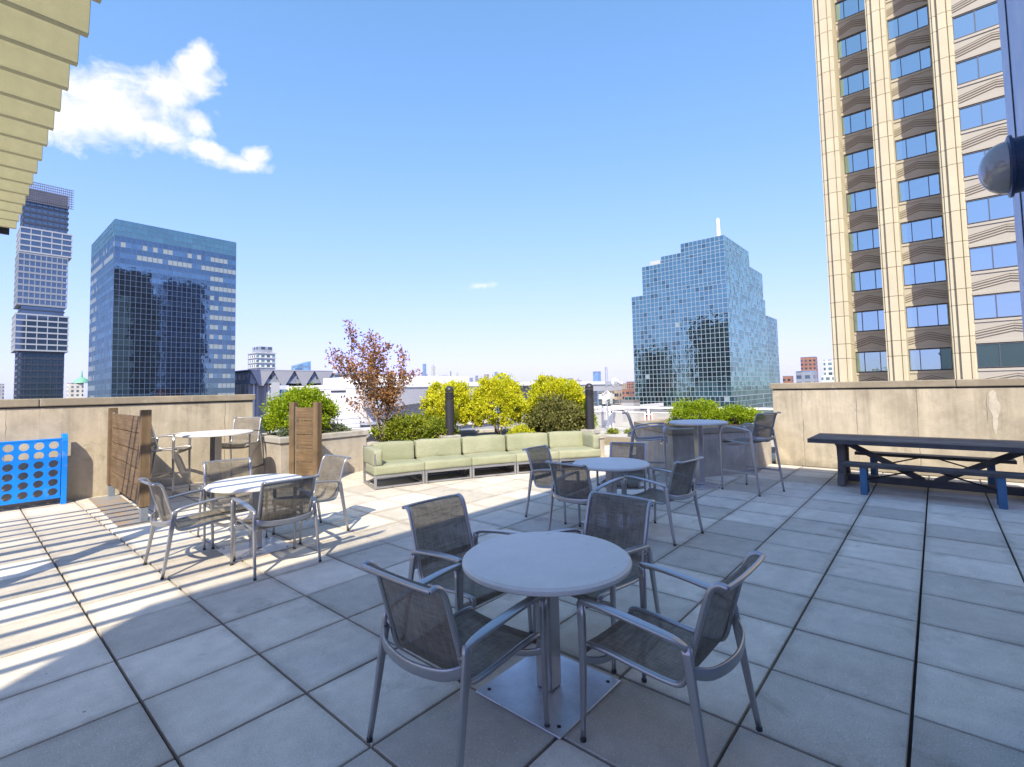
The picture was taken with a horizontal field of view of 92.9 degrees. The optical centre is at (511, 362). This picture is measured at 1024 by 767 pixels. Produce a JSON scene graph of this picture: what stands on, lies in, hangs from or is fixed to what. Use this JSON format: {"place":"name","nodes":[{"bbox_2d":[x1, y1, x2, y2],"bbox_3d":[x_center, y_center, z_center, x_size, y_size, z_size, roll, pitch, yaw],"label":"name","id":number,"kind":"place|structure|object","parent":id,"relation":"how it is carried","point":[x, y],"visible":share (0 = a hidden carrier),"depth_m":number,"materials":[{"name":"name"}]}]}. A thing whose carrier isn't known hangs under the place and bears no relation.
{"place":"outdoors","nodes":[
{"label":"outdoors","id":0,"kind":"place"},
{"bbox_2d":[0,384,3,398],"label":"tower","id":1,"kind":"structure","parent":0,"point":[1,391],"depth_m":498.82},
{"bbox_2d":[66,371,87,397],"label":"tower","id":2,"kind":"structure","parent":0,"point":[75,388],"depth_m":417.20,"materials":[{"name":"white concrete"}]},
{"bbox_2d":[247,346,276,389],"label":"balcony tower","id":3,"kind":"structure","parent":0,"point":[261,358],"depth_m":332.56,"materials":[{"name":"stone"}]},
{"bbox_2d":[291,361,310,369],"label":"blue tower","id":4,"kind":"structure","parent":0,"point":[304,366],"depth_m":324.29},
{"bbox_2d":[235,369,392,432],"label":"glass hall","id":5,"kind":"structure","parent":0,"point":[257,382],"depth_m":210.01,"materials":[{"name":"glass"},{"name":"grey metal"}]},
{"bbox_2d":[0,0,832,398],"label":"sky","id":6,"kind":"structure","parent":0,"point":[478,187],"materials":[{"name":"blue"}]},
{"bbox_2d":[422,364,426,375],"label":"tower","id":7,"kind":"structure","parent":0,"point":[424,370],"depth_m":3190.67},
{"bbox_2d":[431,364,434,375],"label":"tower","id":8,"kind":"structure","parent":0,"point":[433,370],"depth_m":3192.21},
{"bbox_2d":[287,376,663,433],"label":"white hall","id":9,"kind":"structure","parent":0,"point":[336,388],"depth_m":70.22,"materials":[{"name":"metal"}]},
{"bbox_2d":[0,445,1023,766],"bbox_3d":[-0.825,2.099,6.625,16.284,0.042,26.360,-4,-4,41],"label":"terrace paving","id":10,"kind":"structure","parent":0,"point":[218,657],"depth_m":3.33,"materials":[{"name":"concrete"}]},
{"bbox_2d":[0,433,67,505],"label":"giant disc game","id":11,"kind":"object","parent":10,"relation":"on","point":[61,458],"visible":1,"depth_m":7.61,"materials":[{"name":"blue plastic"}]},
{"bbox_2d":[0,0,101,234],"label":"louvre canopy","id":12,"kind":"object","parent":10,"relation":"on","point":[39,47],"visible":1,"depth_m":2.91,"materials":[{"name":"metal"}]},
{"bbox_2d":[88,408,151,527],"bbox_3d":[-5.982,1.471,7.412,2.746,1.513,0.390,-4,-4,43],"label":"plank screen","id":13,"kind":"object","parent":10,"relation":"on","point":[129,452],"visible":0.94,"depth_m":7.22,"materials":[{"name":"brown wood"}]},
{"bbox_2d":[0,394,254,509],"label":"parapet wall","id":14,"kind":"structure","parent":10,"relation":"on","point":[82,423],"depth_m":8.38,"materials":[{"name":"concrete"}]},
{"bbox_2d":[128,426,191,499],"bbox_3d":[-6.063,1.658,8.403,0.760,1.254,0.672,-1,-3,-12],"label":"sling bar chair","id":15,"kind":"object","parent":10,"relation":"on","point":[155,447],"visible":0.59,"depth_m":8.58,"materials":[{"name":"silver metal"}]},
{"bbox_2d":[138,477,237,579],"bbox_3d":[-3.298,1.595,4.949,0.672,0.889,0.760,-4,-4,41],"label":"sling armchair","id":16,"kind":"object","parent":10,"relation":"on","point":[167,514],"visible":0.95,"depth_m":4.91,"materials":[{"name":"silver metal"}]},
{"bbox_2d":[175,429,253,497],"bbox_3d":[-5.091,1.731,8.355,1.160,1.058,1.160,-2,-3,21],"label":"bar table","id":17,"kind":"object","parent":10,"relation":"on","point":[215,436],"visible":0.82,"depth_m":8.30,"materials":[{"name":"silver metal"}]},
{"bbox_2d":[196,457,267,549],"bbox_3d":[-3.360,1.645,5.831,0.672,0.889,0.760,1,-4,-39],"label":"sling armchair","id":18,"kind":"object","parent":10,"relation":"on","point":[215,470],"visible":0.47,"depth_m":5.96,"materials":[{"name":"fabric"}]},
{"bbox_2d":[222,417,263,473],"bbox_3d":[-5.169,1.686,9.258,0.672,1.254,0.760,-1,-3,-4],"label":"sling bar chair","id":19,"kind":"object","parent":10,"relation":"on","point":[242,441],"visible":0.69,"depth_m":9.48,"materials":[{"name":"silver metal"}]},
{"bbox_2d":[205,474,301,561],"bbox_3d":[-2.827,1.682,5.369,0.964,0.738,0.964,-4,-4,41],"label":"cafe table","id":20,"kind":"object","parent":10,"relation":"on","point":[251,484],"visible":0.79,"depth_m":5.32,"materials":[{"name":"metal"}]},
{"bbox_2d":[230,474,321,580],"bbox_3d":[-2.359,1.573,4.889,0.760,0.889,0.672,-4,-4,43],"label":"sling armchair","id":21,"kind":"object","parent":10,"relation":"on","point":[286,502],"visible":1,"depth_m":4.74,"materials":[{"name":"silver metal"}]},
{"bbox_2d":[289,402,321,475],"bbox_3d":[-3.783,1.498,8.902,0.754,1.528,0.320,-2,-3,21],"label":"plank screen","id":22,"kind":"object","parent":10,"relation":"on","point":[307,449],"visible":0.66,"depth_m":8.88,"materials":[{"name":"brown wood"}]},
{"bbox_2d":[248,429,367,475],"bbox_3d":[-4.268,1.930,10.278,1.561,0.900,1.950,-4,-4,41],"label":"concrete planter","id":23,"kind":"object","parent":10,"relation":"on","point":[352,442],"visible":0.59,"depth_m":9.85,"materials":[{"name":"concrete"}]},
{"bbox_2d":[276,427,306,436],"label":"cushion plant","id":24,"kind":"object","parent":23,"relation":"on","point":[283,432],"visible":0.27,"depth_m":9.41,"materials":[{"name":"silver plant"}]},
{"bbox_2d":[259,381,341,434],"bbox_3d":[-4.396,0.955,10.185,1.604,1.198,1.603,-4,-4,41],"label":"round shrub","id":25,"kind":"object","parent":23,"relation":"on","point":[274,419],"visible":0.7,"depth_m":9.86,"materials":[{"name":"green plant"}]},
{"bbox_2d":[322,421,350,432],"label":"cushion plant","id":26,"kind":"object","parent":23,"relation":"on","point":[338,427],"visible":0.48,"depth_m":10.32,"materials":[{"name":"plant"}]},
{"bbox_2d":[272,454,350,543],"bbox_3d":[-2.442,1.633,5.967,0.672,0.889,0.760,-4,-4,38],"label":"sling armchair","id":27,"kind":"object","parent":10,"relation":"on","point":[328,485],"visible":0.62,"depth_m":6.11,"materials":[{"name":"fabric"}]},
{"bbox_2d":[360,560,549,766],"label":"sling armchair","id":28,"kind":"object","parent":10,"relation":"on","point":[467,647],"visible":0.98,"depth_m":2.28,"materials":[{"name":"metal"}]},
{"bbox_2d":[402,493,532,632],"bbox_3d":[-0.333,1.448,3.385,0.760,0.889,0.672,-4,-4,43],"label":"sling armchair","id":29,"kind":"object","parent":10,"relation":"on","point":[443,537],"visible":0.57,"depth_m":3.48,"materials":[{"name":"silver metal"}]},
{"bbox_2d":[363,431,600,489],"bbox_3d":[-0.454,1.867,9.763,4.811,0.749,1.005,0,-3,-23],"label":"outdoor sofa","id":30,"kind":"object","parent":10,"relation":"on","point":[402,459],"visible":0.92,"depth_m":9.57,"materials":[{"name":"fabric"}]},
{"bbox_2d":[366,428,605,475],"bbox_3d":[-1.371,2.087,11.804,6.352,0.630,3.400,0,-3,-20],"label":"shrub bed","id":31,"kind":"object","parent":10,"relation":"on","point":[370,439],"visible":0.1,"depth_m":12.50,"materials":[{"name":"plant"}]},
{"bbox_2d":[325,320,422,441],"bbox_3d":[-3.137,0.415,11.053,1.846,2.878,2.473,-4,-4,41],"label":"bronze tree","id":32,"kind":"object","parent":31,"relation":"on","point":[386,395],"visible":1,"depth_m":10.89,"materials":[{"name":"red plant"}]},
{"bbox_2d":[368,410,440,441],"bbox_3d":[-2.391,1.518,11.233,1.579,0.855,1.828,-4,-4,41],"label":"shrub","id":33,"kind":"object","parent":31,"relation":"on","point":[403,427],"visible":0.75,"depth_m":10.85,"materials":[{"name":"green plant"}]},
{"bbox_2d":[418,411,460,438],"bbox_3d":[-1.609,1.500,10.821,0.993,0.841,0.929,-1,-3,-8],"label":"shrub","id":34,"kind":"object","parent":31,"relation":"on","point":[429,431],"visible":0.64,"depth_m":10.67,"materials":[{"name":"green plant"}]},
{"bbox_2d":[418,377,472,427],"bbox_3d":[-1.518,1.098,11.873,1.446,1.529,1.401,-4,-4,41],"label":"shrub","id":35,"kind":"object","parent":31,"relation":"on","point":[435,399],"visible":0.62,"depth_m":11.60,"materials":[{"name":"yellow plant"}]},
{"bbox_2d":[439,386,460,437],"bbox_3d":[-1.362,1.102,10.635,0.340,1.170,0.340,-4,-4,41],"label":"bollard light","id":36,"kind":"object","parent":31,"relation":"on","point":[449,408],"visible":0.95,"depth_m":10.56,"materials":[{"name":"metal"}]},
{"bbox_2d":[464,371,531,434],"bbox_3d":[-0.342,1.018,11.723,1.579,1.622,1.511,-4,-4,41],"label":"shrub","id":37,"kind":"object","parent":31,"relation":"on","point":[504,394],"visible":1,"depth_m":11.46,"materials":[{"name":"yellow plant"}]},
{"bbox_2d":[506,421,534,433],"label":"shrub","id":38,"kind":"object","parent":31,"relation":"on","point":[519,428],"visible":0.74,"depth_m":10.85,"materials":[{"name":"yellow plant"}]},
{"bbox_2d":[522,390,585,432],"bbox_3d":[1.059,1.249,11.684,1.449,1.194,1.792,-4,-4,41],"label":"pine bush","id":39,"kind":"object","parent":31,"relation":"on","point":[555,413],"visible":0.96,"depth_m":11.32,"materials":[{"name":"green plant"}]},
{"bbox_2d":[526,372,585,412],"bbox_3d":[1.134,1.035,12.340,1.791,1.598,1.703,-1,-3,1],"label":"shrub","id":40,"kind":"object","parent":31,"relation":"on","point":[544,383],"visible":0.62,"depth_m":11.88,"materials":[{"name":"yellow plant"}]},
{"bbox_2d":[579,402,599,428],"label":"shrub","id":41,"kind":"object","parent":31,"relation":"on","point":[595,418],"visible":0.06,"depth_m":11.95,"materials":[{"name":"green plant"}]},
{"bbox_2d":[580,383,599,433],"bbox_3d":[1.818,1.076,11.381,0.340,1.170,0.340,-4,-4,41],"label":"bollard light","id":42,"kind":"object","parent":31,"relation":"on","point":[589,405],"visible":0.97,"depth_m":11.30,"materials":[{"name":"metal"}]},
{"bbox_2d":[462,532,631,739],"bbox_3d":[0.203,1.478,2.782,0.964,0.738,0.964,-4,-4,41],"label":"cafe table","id":43,"kind":"object","parent":10,"relation":"on","point":[552,567],"visible":0.94,"depth_m":2.70,"materials":[{"name":"silver metal"}]},
{"bbox_2d":[522,445,589,523],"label":"sling armchair","id":44,"kind":"object","parent":10,"relation":"on","point":[540,471],"visible":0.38,"depth_m":6.61,"materials":[{"name":"fabric"}]},
{"bbox_2d":[545,460,624,530],"bbox_3d":[0.818,1.540,5.512,0.672,0.889,0.760,-4,-4,44],"label":"sling armchair","id":45,"kind":"object","parent":10,"relation":"on","point":[571,483],"visible":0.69,"depth_m":5.36,"materials":[{"name":"fabric"}]},
{"bbox_2d":[532,491,660,673],"bbox_3d":[0.598,1.428,3.373,0.672,0.889,0.760,-4,-4,43],"label":"sling armchair","id":46,"kind":"object","parent":10,"relation":"on","point":[621,521],"visible":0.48,"depth_m":3.49,"materials":[{"name":"silver metal"}]},
{"bbox_2d":[602,367,619,429],"bbox_3d":[3.582,1.365,17.513,0.645,2.422,0.328,-2,-3,9],"label":"antenna mast","id":47,"kind":"object","parent":10,"relation":"on","point":[614,382],"visible":0.99,"depth_m":17.55,"materials":[{"name":"metal"}]},
{"bbox_2d":[573,457,649,522],"bbox_3d":[1.260,1.639,6.161,0.964,0.738,0.964,-4,-4,41],"label":"cafe table","id":48,"kind":"object","parent":10,"relation":"on","point":[610,466],"visible":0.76,"depth_m":6.11,"materials":[{"name":"metal"}]},
{"bbox_2d":[604,436,635,444],"bbox_3d":[1.585,2.408,15.450,7.700,0.240,0.300,-4,-4,41],"label":"timber edge","id":49,"kind":"object","parent":10,"relation":"on","point":[608,440],"depth_m":14.09,"materials":[{"name":"wood"}]},
{"bbox_2d":[596,442,652,506],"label":"sling armchair","id":50,"kind":"object","parent":10,"relation":"on","point":[635,450],"visible":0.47,"depth_m":6.93,"materials":[{"name":"fabric"}]},
{"bbox_2d":[511,425,774,452],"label":"kerb","id":51,"kind":"structure","parent":10,"relation":"on","point":[603,429],"depth_m":16.84,"materials":[{"name":"concrete"}]},
{"bbox_2d":[604,427,620,433],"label":"weed tuft","id":52,"kind":"object","parent":51,"relation":"on","point":[612,431],"visible":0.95,"depth_m":16.07,"materials":[{"name":"green plant"}]},
{"bbox_2d":[622,411,667,486],"bbox_3d":[2.338,1.488,8.514,0.760,1.254,0.672,-2,-3,16],"label":"sling bar chair","id":53,"kind":"object","parent":10,"relation":"on","point":[633,436],"visible":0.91,"depth_m":8.34,"materials":[{"name":"silver metal"}]},
{"bbox_2d":[623,456,703,545],"bbox_3d":[1.754,1.525,5.598,0.672,0.889,0.760,2,-4,-42],"label":"sling armchair","id":54,"kind":"object","parent":10,"relation":"on","point":[681,484],"visible":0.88,"depth_m":5.46,"materials":[{"name":"fabric"}]},
{"bbox_2d":[576,551,764,766],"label":"sling armchair","id":55,"kind":"object","parent":10,"relation":"on","point":[643,640],"visible":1,"depth_m":2.32,"materials":[{"name":"silver metal"}]},
{"bbox_2d":[594,406,772,426],"bbox_3d":[5.069,2.119,17.932,9.730,0.960,0.060,-4,-4,41],"label":"railing","id":56,"kind":"object","parent":10,"relation":"on","point":[647,408],"visible":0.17,"depth_m":18.26,"materials":[{"name":"metal"}]},
{"bbox_2d":[669,419,727,488],"bbox_3d":[3.185,1.544,8.276,0.950,1.078,0.950,0,-3,-21],"label":"bar table","id":57,"kind":"object","parent":10,"relation":"on","point":[700,482],"visible":0.97,"depth_m":8.22,"materials":[{"name":"silver metal"}]},
{"bbox_2d":[634,418,771,477],"bbox_3d":[3.930,1.748,10.384,2.601,0.930,3.752,-4,-4,41],"label":"concrete planter","id":58,"kind":"object","parent":10,"relation":"on","point":[680,445],"visible":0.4,"depth_m":9.15,"materials":[{"name":"concrete"}]},
{"bbox_2d":[664,396,726,424],"bbox_3d":[4.226,1.133,11.031,1.272,0.779,1.521,-4,-4,41],"label":"shrub","id":59,"kind":"object","parent":58,"relation":"in","point":[703,409],"visible":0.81,"depth_m":10.77,"materials":[{"name":"green plant"}]},
{"bbox_2d":[717,402,763,423],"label":"shrub","id":60,"kind":"object","parent":58,"relation":"in","point":[737,413],"visible":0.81,"depth_m":10.70,"materials":[{"name":"green plant"}]},
{"bbox_2d":[719,412,784,496],"bbox_3d":[3.834,1.417,7.790,0.672,1.254,0.760,1,-4,-30],"label":"sling bar chair","id":61,"kind":"object","parent":10,"relation":"on","point":[762,428],"visible":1,"depth_m":7.67,"materials":[{"name":"metal"}]},
{"bbox_2d":[770,378,1023,482],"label":"parapet wall","id":62,"kind":"structure","parent":10,"relation":"on","point":[979,408],"depth_m":9.07,"materials":[{"name":"concrete"}]},
{"bbox_2d":[807,433,1023,495],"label":"trestle table","id":63,"kind":"object","parent":10,"relation":"on","point":[843,443],"visible":0.99,"depth_m":7.48,"materials":[{"name":"wood"}]},
{"bbox_2d":[842,461,1023,509],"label":"trestle bench","id":64,"kind":"object","parent":10,"relation":"on","point":[1000,477],"visible":1,"depth_m":6.77,"materials":[{"name":"wood"}]},
{"bbox_2d":[854,451,1016,484],"bbox_3d":[6.958,1.772,8.097,2.020,0.452,0.334,-4,-4,41],"label":"trestle bench","id":65,"kind":"object","parent":10,"relation":"on","point":[944,458],"visible":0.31,"depth_m":7.97,"materials":[{"name":"wood"}]},
{"bbox_2d":[997,0,1023,336],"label":"penthouse","id":66,"kind":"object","parent":10,"relation":"on","point":[1011,19],"depth_m":2.58,"materials":[{"name":"blue metal"}]},
{"bbox_2d":[978,135,1023,197],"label":"wall lamp","id":67,"kind":"object","parent":66,"relation":"attached to","point":[1001,168],"visible":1,"depth_m":2.07,"materials":[{"name":"grey glass"}]},
{"bbox_2d":[593,371,600,401],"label":"tower","id":68,"kind":"structure","parent":0,"point":[596,375],"depth_m":895.39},
{"bbox_2d":[599,391,614,405],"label":"city block","id":69,"kind":"structure","parent":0,"point":[602,400],"depth_m":149.00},
{"bbox_2d":[608,390,622,404],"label":"city block","id":70,"kind":"structure","parent":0,"point":[618,396],"depth_m":256.65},
{"bbox_2d":[622,389,633,399],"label":"city block","id":71,"kind":"structure","parent":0,"point":[627,392],"depth_m":326.56,"materials":[{"name":"brick"}]},
{"bbox_2d":[627,381,634,395],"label":"city block","id":72,"kind":"structure","parent":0,"point":[630,384],"depth_m":596.75,"materials":[{"name":"brick"}]},
{"bbox_2d":[640,409,672,420],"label":"city block","id":73,"kind":"structure","parent":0,"point":[659,416],"depth_m":83.03,"materials":[{"name":"concrete"}]},
{"bbox_2d":[783,376,793,382],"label":"tower","id":74,"kind":"structure","parent":0,"point":[788,379],"depth_m":347.64,"materials":[{"name":"brick"}]},
{"bbox_2d":[796,371,817,382],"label":"tower","id":75,"kind":"structure","parent":0,"point":[805,376],"depth_m":296.24,"materials":[{"name":"stone"}]},
{"bbox_2d":[800,357,818,381],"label":"tower","id":76,"kind":"structure","parent":0,"point":[809,363],"depth_m":415.79,"materials":[{"name":"brick"}]},
{"bbox_2d":[821,360,833,381],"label":"tower","id":77,"kind":"structure","parent":0,"point":[828,376],"depth_m":327.35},
{"bbox_2d":[812,0,1023,384],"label":"stone tower","id":78,"kind":"structure","parent":0,"point":[922,267],"depth_m":42.74,"materials":[{"name":"beige stone"}]},
{"bbox_2d":[835,0,864,21],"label":"window","id":79,"kind":"structure","parent":78,"relation":"in","point":[844,9],"depth_m":47.31,"materials":[{"name":"blue glass"}]},
{"bbox_2d":[837,30,866,59],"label":"window","id":80,"kind":"structure","parent":78,"relation":"in","point":[855,43],"depth_m":46.98,"materials":[{"name":"blue glass"}]},
{"bbox_2d":[839,69,869,97],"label":"window","id":81,"kind":"structure","parent":78,"relation":"in","point":[859,81],"depth_m":46.77,"materials":[{"name":"blue glass"}]},
{"bbox_2d":[841,108,871,135],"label":"window","id":82,"kind":"structure","parent":78,"relation":"in","point":[861,120],"depth_m":46.56,"materials":[{"name":"blue glass"}]},
{"bbox_2d":[844,147,874,174],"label":"window","id":83,"kind":"structure","parent":78,"relation":"in","point":[864,159],"depth_m":46.35,"materials":[{"name":"blue glass"}]},
{"bbox_2d":[846,187,876,213],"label":"window","id":84,"kind":"structure","parent":78,"relation":"in","point":[864,199],"depth_m":46.15,"materials":[{"name":"blue glass"}]},
{"bbox_2d":[848,228,879,252],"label":"window","id":85,"kind":"structure","parent":78,"relation":"in","point":[866,239],"depth_m":45.94,"materials":[{"name":"blue glass"}]},
{"bbox_2d":[851,269,881,291],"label":"window","id":86,"kind":"structure","parent":78,"relation":"in","point":[869,279],"depth_m":45.74,"materials":[{"name":"blue glass"}]},
{"bbox_2d":[853,310,884,331],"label":"window","id":87,"kind":"structure","parent":78,"relation":"in","point":[866,320],"depth_m":45.53,"materials":[{"name":"blue glass"}]},
{"bbox_2d":[855,351,887,371],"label":"window","id":88,"kind":"structure","parent":78,"relation":"in","point":[865,361],"depth_m":45.32,"materials":[{"name":"blue glass"}]},
{"bbox_2d":[887,5,928,40],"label":"window","id":89,"kind":"structure","parent":78,"relation":"in","point":[916,19],"depth_m":44.22,"materials":[{"name":"blue glass"}]},
{"bbox_2d":[890,46,931,79],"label":"window","id":90,"kind":"structure","parent":78,"relation":"in","point":[910,63],"depth_m":44.01,"materials":[{"name":"blue glass"}]},
{"bbox_2d":[892,88,934,120],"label":"window","id":91,"kind":"structure","parent":78,"relation":"in","point":[923,101],"depth_m":43.82,"materials":[{"name":"blue glass"}]},
{"bbox_2d":[895,130,937,161],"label":"window","id":92,"kind":"structure","parent":78,"relation":"in","point":[926,143],"depth_m":43.60,"materials":[{"name":"blue glass"}]},
{"bbox_2d":[897,173,940,202],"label":"window","id":93,"kind":"structure","parent":78,"relation":"in","point":[929,185],"depth_m":43.40,"materials":[{"name":"blue glass"}]},
{"bbox_2d":[900,216,943,243],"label":"window","id":94,"kind":"structure","parent":78,"relation":"in","point":[930,228],"depth_m":43.19,"materials":[{"name":"blue glass"}]},
{"bbox_2d":[903,259,946,285],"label":"window","id":95,"kind":"structure","parent":78,"relation":"in","point":[925,272],"depth_m":42.99,"materials":[{"name":"blue glass"}]},
{"bbox_2d":[906,303,949,327],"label":"window","id":96,"kind":"structure","parent":78,"relation":"in","point":[937,314],"depth_m":42.77,"materials":[{"name":"blue glass"}]},
{"bbox_2d":[908,348,952,370],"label":"window","id":97,"kind":"structure","parent":78,"relation":"in","point":[936,358],"depth_m":42.57,"materials":[{"name":"blue glass"}]},
{"bbox_2d":[952,1,998,39],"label":"window","id":98,"kind":"structure","parent":78,"relation":"in","point":[984,17],"depth_m":38.94,"materials":[{"name":"blue glass"}]},
{"bbox_2d":[962,148,990,177],"bbox_3d":[38.014,-15.893,37.798,4.380,1.860,0.160,-4,-4,41],"label":"window","id":99,"kind":"structure","parent":78,"relation":"in","point":[971,161],"depth_m":38.87,"materials":[{"name":"blue glass"}]},
{"bbox_2d":[955,48,1002,85],"bbox_3d":[37.854,-23.540,38.213,4.380,1.860,0.160,-4,-4,41],"label":"window","id":100,"kind":"structure","parent":78,"relation":"in","point":[990,63],"depth_m":38.73,"materials":[{"name":"blue glass"}]},
{"bbox_2d":[959,96,1005,131],"bbox_3d":[37.934,-19.717,38.006,4.380,1.860,0.160,-4,-4,41],"label":"window","id":101,"kind":"structure","parent":78,"relation":"in","point":[993,110],"depth_m":38.52,"materials":[{"name":"blue glass"}]},
{"bbox_2d":[966,194,1013,224],"bbox_3d":[38.095,-12.070,37.591,4.380,1.860,0.160,-4,-4,41],"label":"window","id":102,"kind":"structure","parent":78,"relation":"in","point":[997,207],"depth_m":38.12,"materials":[{"name":"blue glass"}]},
{"bbox_2d":[969,242,1017,271],"bbox_3d":[38.175,-8.246,37.383,4.380,1.860,0.160,-4,-4,41],"label":"window","id":103,"kind":"structure","parent":78,"relation":"in","point":[1004,255],"depth_m":37.90,"materials":[{"name":"blue glass"}]},
{"bbox_2d":[972,291,1021,319],"bbox_3d":[38.255,-4.423,37.175,4.380,1.860,0.160,-4,-4,41],"label":"window","id":104,"kind":"structure","parent":78,"relation":"in","point":[1000,305],"depth_m":37.69,"materials":[{"name":"blue glass"}]},
{"bbox_2d":[976,342,1023,367],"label":"window","id":105,"kind":"structure","parent":78,"relation":"in","point":[1011,354],"depth_m":37.50,"materials":[{"name":"teal glass"}]},
{"label":"ground","id":106,"kind":"structure","parent":0,"visible":0},
{"bbox_2d":[10,182,73,398],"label":"stacked tower","id":107,"kind":"structure","parent":106,"relation":"on","point":[40,329],"depth_m":269.41,"materials":[{"name":"blue glass"}]},
{"bbox_2d":[87,219,235,397],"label":"glass office block","id":108,"kind":"structure","parent":106,"relation":"on","point":[162,320],"depth_m":173.79,"materials":[{"name":"glass"}]},
{"bbox_2d":[621,400,640,425],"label":"city block","id":109,"kind":"structure","parent":106,"relation":"on","point":[633,403],"depth_m":88.95,"materials":[{"name":"white"}]},
{"bbox_2d":[624,218,779,428],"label":"stepped glass tower","id":110,"kind":"structure","parent":106,"relation":"on","point":[704,325],"depth_m":161.75,"materials":[{"name":"blue glass"}]}
]}

